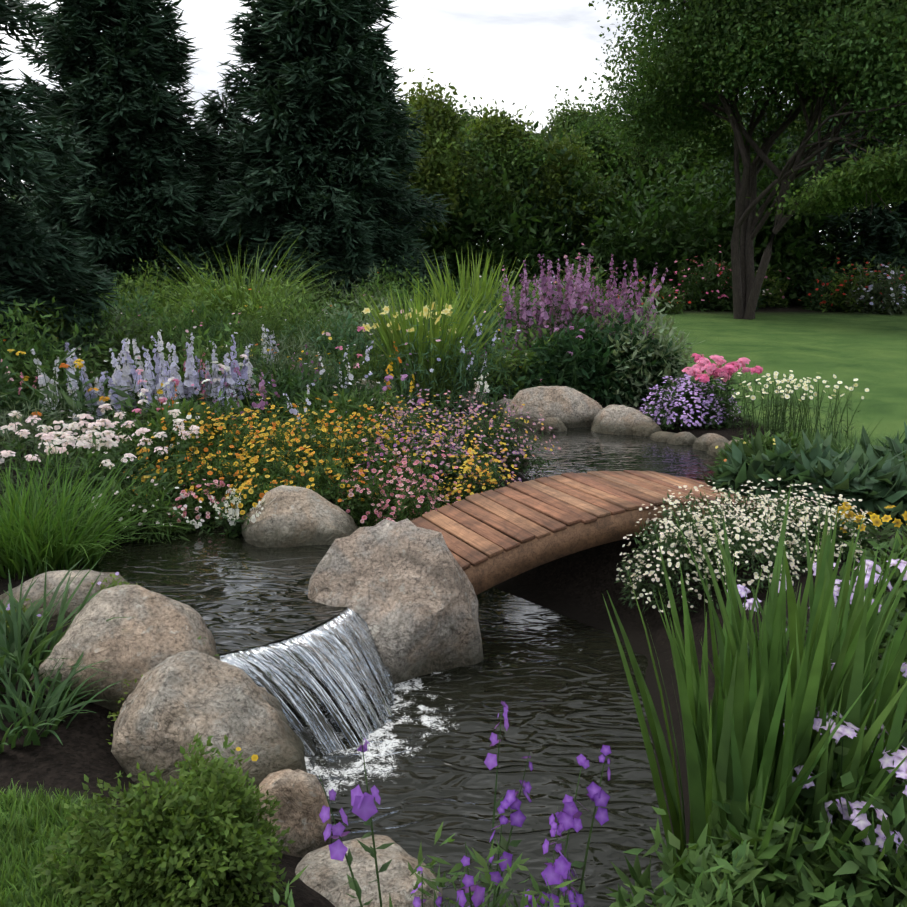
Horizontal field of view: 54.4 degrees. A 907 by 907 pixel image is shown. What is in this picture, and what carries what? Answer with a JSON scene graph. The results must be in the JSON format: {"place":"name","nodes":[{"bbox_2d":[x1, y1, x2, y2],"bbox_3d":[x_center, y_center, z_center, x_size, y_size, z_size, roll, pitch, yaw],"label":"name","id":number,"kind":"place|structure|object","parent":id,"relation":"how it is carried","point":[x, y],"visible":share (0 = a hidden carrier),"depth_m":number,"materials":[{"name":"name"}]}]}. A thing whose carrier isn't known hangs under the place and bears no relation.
{"place":"outdoors","nodes":[
{"label":"outdoors","id":0,"kind":"place"},
{"bbox_2d":[0,0,904,244],"label":"sky","id":1,"kind":"structure","parent":0,"point":[509,51],"materials":[{"name":"white"}]},
{"bbox_2d":[0,247,906,906],"bbox_3d":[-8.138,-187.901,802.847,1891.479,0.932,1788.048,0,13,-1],"label":"ground","id":2,"kind":"structure","parent":0,"point":[848,347],"depth_m":5.34,"materials":[{"name":"green plant"}]},
{"bbox_2d":[0,72,29,216],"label":"spruce","id":3,"kind":"object","parent":2,"relation":"on","point":[4,191],"visible":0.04,"depth_m":23.65,"materials":[{"name":"green plant"}]},
{"bbox_2d":[0,0,122,391],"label":"spruce","id":4,"kind":"object","parent":2,"relation":"on","point":[40,160],"visible":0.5,"depth_m":10.77,"materials":[{"name":"green plant"}]},
{"bbox_2d":[0,778,123,906],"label":"lawn blades","id":5,"kind":"object","parent":2,"relation":"on","point":[39,805],"visible":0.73,"depth_m":2.55,"materials":[{"name":"green plant"}]},
{"bbox_2d":[0,570,126,622],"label":"boulder","id":6,"kind":"object","parent":2,"relation":"on","point":[53,580],"visible":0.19,"depth_m":4.19,"materials":[{"name":"stone"}]},
{"bbox_2d":[29,585,219,712],"bbox_3d":[-1.353,1.347,3.833,0.738,1.655,0.676,0,13,-1],"label":"boulder","id":7,"kind":"object","parent":2,"relation":"on","point":[157,628],"visible":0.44,"depth_m":3.47,"materials":[{"name":"stone"}]},
{"bbox_2d":[5,0,253,301],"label":"spruce","id":8,"kind":"object","parent":2,"relation":"on","point":[135,197],"visible":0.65,"depth_m":16.54,"materials":[{"name":"green plant"}]},
{"bbox_2d":[0,440,265,753],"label":"bank grass","id":9,"kind":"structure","parent":2,"relation":"on","point":[35,540],"depth_m":4.68,"materials":[{"name":"green plant"}]},
{"bbox_2d":[31,324,278,435],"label":"delphinium flowers","id":10,"kind":"object","parent":2,"relation":"on","point":[128,373],"visible":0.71,"depth_m":7.99,"materials":[{"name":"purple plant"}]},
{"bbox_2d":[32,675,295,906],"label":"shrub","id":11,"kind":"object","parent":2,"relation":"on","point":[156,842],"visible":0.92,"depth_m":2.33,"materials":[{"name":"green plant"}]},
{"bbox_2d":[111,649,306,799],"bbox_3d":[-0.884,1.468,3.359,0.730,1.512,0.633,0,13,-1],"label":"boulder","id":12,"kind":"object","parent":2,"relation":"on","point":[171,705],"visible":0.52,"depth_m":3.09,"materials":[{"name":"stone"}]},
{"bbox_2d":[81,524,346,653],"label":"pond water","id":13,"kind":"structure","parent":2,"relation":"on","point":[239,593],"depth_m":4.74,"materials":[{"name":"black liquid"}]},
{"bbox_2d":[191,89,263,280],"bbox_3d":[-5.156,-5.057,20.225,3.940,6.427,3.923,0,13,-1],"label":"spruce","id":14,"kind":"object","parent":2,"relation":"on","point":[212,109],"visible":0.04,"depth_m":19.46,"materials":[{"name":"green plant"}]},
{"bbox_2d":[0,333,467,527],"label":"flowers","id":15,"kind":"object","parent":2,"relation":"on","point":[15,432],"visible":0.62,"depth_m":6.74,"materials":[{"name":"green plant"}]},
{"bbox_2d":[116,392,465,537],"bbox_3d":[-1.145,0.158,6.235,2.608,1.081,1.806,0,13,-1],"label":"flower bed","id":16,"kind":"object","parent":2,"relation":"on","point":[263,469],"visible":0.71,"depth_m":5.95,"materials":[{"name":"yellow plant"}]},
{"bbox_2d":[254,769,330,857],"bbox_3d":[-0.577,2.050,3.270,0.288,1.952,0.273,0,13,-1],"label":"boulder","id":17,"kind":"object","parent":2,"relation":"on","point":[299,794],"visible":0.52,"depth_m":3.02,"materials":[{"name":"stone"}]},
{"bbox_2d":[0,306,587,468],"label":"wildflowers","id":18,"kind":"object","parent":2,"relation":"on","point":[262,387],"visible":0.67,"depth_m":7.61,"materials":[{"name":"green plant"}]},
{"bbox_2d":[240,485,357,547],"bbox_3d":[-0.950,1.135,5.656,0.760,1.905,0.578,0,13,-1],"label":"boulder","id":19,"kind":"object","parent":2,"relation":"on","point":[292,516],"visible":0.31,"depth_m":5.31,"materials":[{"name":"stone"}]},
{"bbox_2d":[199,0,454,312],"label":"spruce","id":20,"kind":"object","parent":2,"relation":"on","point":[320,98],"visible":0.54,"depth_m":16.48,"materials":[{"name":"green plant"}]},
{"bbox_2d":[134,226,539,407],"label":"fountain grass","id":21,"kind":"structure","parent":2,"relation":"on","point":[389,333],"depth_m":9.76,"materials":[{"name":"green plant"}]},
{"bbox_2d":[0,254,708,423],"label":"bed greens","id":22,"kind":"object","parent":2,"relation":"on","point":[143,318],"visible":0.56,"depth_m":10.85,"materials":[{"name":"green plant"}]},
{"bbox_2d":[354,378,382,396],"bbox_3d":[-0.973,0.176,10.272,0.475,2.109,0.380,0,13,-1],"label":"pebble","id":23,"kind":"object","parent":2,"relation":"on","point":[370,386],"visible":0.1,"depth_m":9.97,"materials":[{"name":"stone"}]},
{"bbox_2d":[295,835,442,906],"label":"boulder","id":24,"kind":"object","parent":2,"relation":"on","point":[324,874],"visible":0.69,"depth_m":2.75,"materials":[{"name":"stone"}]},
{"bbox_2d":[0,413,750,826],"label":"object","id":25,"kind":"object","parent":2,"relation":"on","point":[226,745],"depth_m":3.33,"materials":[{"name":"green plant"}]},
{"bbox_2d":[306,518,483,684],"bbox_3d":[-0.363,0.972,4.627,0.908,1.248,0.755,-8,15,-30],"label":"boulder","id":26,"kind":"object","parent":2,"relation":"on","point":[404,589],"visible":0.5,"depth_m":4.41,"materials":[{"name":"stone"}]},
{"bbox_2d":[368,68,478,240],"bbox_3d":[-1.509,-7.098,23.956,4.322,6.237,4.594,0,13,-1],"label":"tree","id":27,"kind":"object","parent":2,"relation":"on","point":[440,119],"visible":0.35,"depth_m":23.29,"materials":[{"name":"green plant"}]},
{"bbox_2d":[346,384,560,540],"bbox_3d":[0.009,0.013,6.787,1.981,0.974,1.497,13,18,43],"label":"flower bed","id":28,"kind":"object","parent":2,"relation":"on","point":[468,444],"visible":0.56,"depth_m":6.66,"materials":[{"name":"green plant"}]},
{"bbox_2d":[423,122,531,258],"bbox_3d":[-0.117,-6.979,26.045,4.430,5.092,4.433,0,13,-1],"label":"tree","id":29,"kind":"object","parent":2,"relation":"on","point":[476,171],"visible":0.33,"depth_m":24.98,"materials":[{"name":"green plant"}]},
{"bbox_2d":[454,97,541,228],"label":"tree","id":30,"kind":"object","parent":2,"relation":"on","point":[467,116],"visible":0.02,"depth_m":29.26,"materials":[{"name":"green plant"}]},
{"bbox_2d":[488,398,511,411],"bbox_3d":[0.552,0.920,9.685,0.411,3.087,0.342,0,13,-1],"label":"pond rock","id":31,"kind":"object","parent":2,"relation":"on","point":[501,402],"visible":0.15,"depth_m":9.29,"materials":[{"name":"stone"}]},
{"bbox_2d":[273,701,765,906],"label":"flowers","id":32,"kind":"object","parent":2,"relation":"on","point":[556,871],"visible":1,"depth_m":1.87,"materials":[{"name":"purple plant"}]},
{"bbox_2d":[172,111,906,306],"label":"woodland edge shrubs","id":33,"kind":"object","parent":2,"relation":"on","point":[665,246],"visible":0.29,"depth_m":25.25,"materials":[{"name":"green plant"}]},
{"bbox_2d":[526,112,553,139],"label":"tree","id":34,"kind":"object","parent":2,"relation":"on","point":[531,122],"depth_m":40.24,"materials":[{"name":"green plant"}]},
{"bbox_2d":[458,97,631,263],"bbox_3d":[2.656,-7.743,27.275,6.078,6.023,3.701,0,13,-1],"label":"tree","id":35,"kind":"object","parent":2,"relation":"on","point":[493,129],"visible":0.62,"depth_m":26.25,"materials":[{"name":"green plant"}]},
{"bbox_2d":[536,417,566,431],"bbox_3d":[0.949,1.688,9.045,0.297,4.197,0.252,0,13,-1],"label":"pond rock","id":36,"kind":"object","parent":2,"relation":"on","point":[556,424],"visible":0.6,"depth_m":8.49,"materials":[{"name":"stone"}]},
{"bbox_2d":[502,386,602,427],"bbox_3d":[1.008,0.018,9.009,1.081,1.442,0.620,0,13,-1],"label":"pond rock","id":37,"kind":"object","parent":2,"relation":"on","point":[569,407],"visible":0.44,"depth_m":8.70,"materials":[{"name":"stone"}]},
{"bbox_2d":[480,254,695,406],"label":"purple bed spires","id":38,"kind":"object","parent":2,"relation":"on","point":[590,371],"visible":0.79,"depth_m":9.86,"materials":[{"name":"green plant"}]},
{"bbox_2d":[411,470,778,594],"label":"garden bridge","id":39,"kind":"structure","parent":2,"relation":"on","point":[589,509],"depth_m":5.11,"materials":[{"name":"brown wood"}]},
{"bbox_2d":[529,86,688,154],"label":"tree","id":40,"kind":"object","parent":2,"relation":"on","point":[563,116],"visible":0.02,"depth_m":33.04,"materials":[{"name":"green plant"}]},
{"bbox_2d":[537,106,681,213],"bbox_3d":[4.447,-8.803,30.303,6.648,6.601,4.550,-8,15,-30],"label":"tree","id":41,"kind":"object","parent":2,"relation":"on","point":[589,141],"visible":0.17,"depth_m":29.02,"materials":[{"name":"green plant"}]},
{"bbox_2d":[591,404,661,434],"bbox_3d":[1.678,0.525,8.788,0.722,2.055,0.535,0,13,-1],"label":"pond rock","id":42,"kind":"object","parent":2,"relation":"on","point":[613,419],"visible":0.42,"depth_m":8.42,"materials":[{"name":"stone"}]},
{"bbox_2d":[632,422,660,436],"bbox_3d":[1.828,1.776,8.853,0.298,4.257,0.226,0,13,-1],"label":"pond rock","id":43,"kind":"object","parent":2,"relation":"on","point":[647,430],"visible":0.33,"depth_m":8.30,"materials":[{"name":"stone"}]},
{"bbox_2d":[650,431,676,441],"bbox_3d":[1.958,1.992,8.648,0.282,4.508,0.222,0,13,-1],"label":"pond rock","id":44,"kind":"object","parent":2,"relation":"on","point":[660,436],"visible":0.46,"depth_m":8.09,"materials":[{"name":"stone"}]},
{"bbox_2d":[667,432,696,444],"bbox_3d":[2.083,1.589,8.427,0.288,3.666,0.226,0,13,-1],"label":"pond rock","id":45,"kind":"object","parent":2,"relation":"on","point":[684,438],"visible":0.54,"depth_m":7.94,"materials":[{"name":"stone"}]},
{"bbox_2d":[628,114,744,234],"bbox_3d":[8.348,-9.133,31.913,5.844,6.501,5.574,0,13,-1],"label":"tree","id":46,"kind":"object","parent":2,"relation":"on","point":[680,169],"visible":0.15,"depth_m":30.54,"materials":[{"name":"green plant"}]},
{"bbox_2d":[693,433,728,451],"bbox_3d":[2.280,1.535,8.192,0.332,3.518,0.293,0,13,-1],"label":"pond rock","id":47,"kind":"object","parent":2,"relation":"on","point":[704,442],"visible":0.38,"depth_m":7.72,"materials":[{"name":"stone"}]},
{"bbox_2d":[529,242,906,314],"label":"flowering shrubs","id":48,"kind":"object","parent":2,"relation":"on","point":[865,294],"visible":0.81,"depth_m":23.24,"materials":[{"name":"green plant"}]},
{"bbox_2d":[707,442,729,457],"bbox_3d":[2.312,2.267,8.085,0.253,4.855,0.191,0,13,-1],"label":"pond rock","id":49,"kind":"object","parent":2,"relation":"on","point":[712,450],"visible":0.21,"depth_m":7.51,"materials":[{"name":"stone"}]},
{"bbox_2d":[565,0,906,319],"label":"lawn tree","id":50,"kind":"object","parent":2,"relation":"on","point":[711,58],"visible":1,"depth_m":18.39,"materials":[{"name":"green plant"}]},
{"bbox_2d":[697,89,788,132],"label":"tree","id":51,"kind":"object","parent":2,"relation":"on","point":[743,110],"depth_m":38.21,"materials":[{"name":"green plant"}]},
{"bbox_2d":[615,477,878,614],"bbox_3d":[1.580,0.485,4.927,1.491,0.666,0.958,-7,15,-26],"label":"white flower bush","id":52,"kind":"object","parent":2,"relation":"on","point":[746,533],"visible":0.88,"depth_m":4.80,"materials":[{"name":"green plant"}]},
{"bbox_2d":[639,353,868,471],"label":"flowers","id":53,"kind":"object","parent":2,"relation":"on","point":[700,400],"visible":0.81,"depth_m":8.33,"materials":[{"name":"green plant"}]},
{"bbox_2d":[602,481,906,904],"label":"iris","id":54,"kind":"object","parent":2,"relation":"on","point":[739,744],"visible":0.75,"depth_m":2.47,"materials":[{"name":"green plant"}]},
{"bbox_2d":[604,525,906,906],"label":"flowering plants","id":55,"kind":"object","parent":2,"relation":"on","point":[858,870],"visible":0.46,"depth_m":2.31,"materials":[{"name":"green plant"}]},
{"bbox_2d":[703,99,833,303],"bbox_3d":[9.442,-7.160,27.646,5.058,7.951,5.376,11,17,40],"label":"tree","id":56,"kind":"object","parent":2,"relation":"on","point":[789,151],"visible":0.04,"depth_m":26.78,"materials":[{"name":"green plant"}]},
{"bbox_2d":[701,410,906,558],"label":"leafy bed","id":57,"kind":"object","parent":2,"relation":"on","point":[873,477],"visible":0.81,"depth_m":5.72,"materials":[{"name":"green plant"}]},
{"bbox_2d":[744,100,887,188],"bbox_3d":[12.944,-9.773,32.510,5.956,7.621,9.148,0,13,-1],"label":"tree","id":58,"kind":"object","parent":2,"relation":"on","point":[799,131],"visible":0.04,"depth_m":30.04,"materials":[{"name":"green plant"}]},
{"bbox_2d":[775,96,906,302],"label":"tree","id":59,"kind":"object","parent":2,"relation":"on","point":[890,219],"visible":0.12,"depth_m":25.17,"materials":[{"name":"green plant"}]},
{"bbox_2d":[285,587,668,906],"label":"stream water","id":60,"kind":"structure","parent":0,"point":[556,683],"depth_m":3.68,"materials":[{"name":"black liquid"}]},
{"bbox_2d":[219,608,394,756],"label":"waterfall","id":61,"kind":"structure","parent":60,"relation":"on","point":[330,646],"depth_m":3.90,"materials":[{"name":"grey liquid"}]},
{"bbox_2d":[507,427,721,481],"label":"pond water","id":62,"kind":"structure","parent":0,"point":[584,449],"depth_m":7.54,"materials":[{"name":"black liquid"}]}
]}

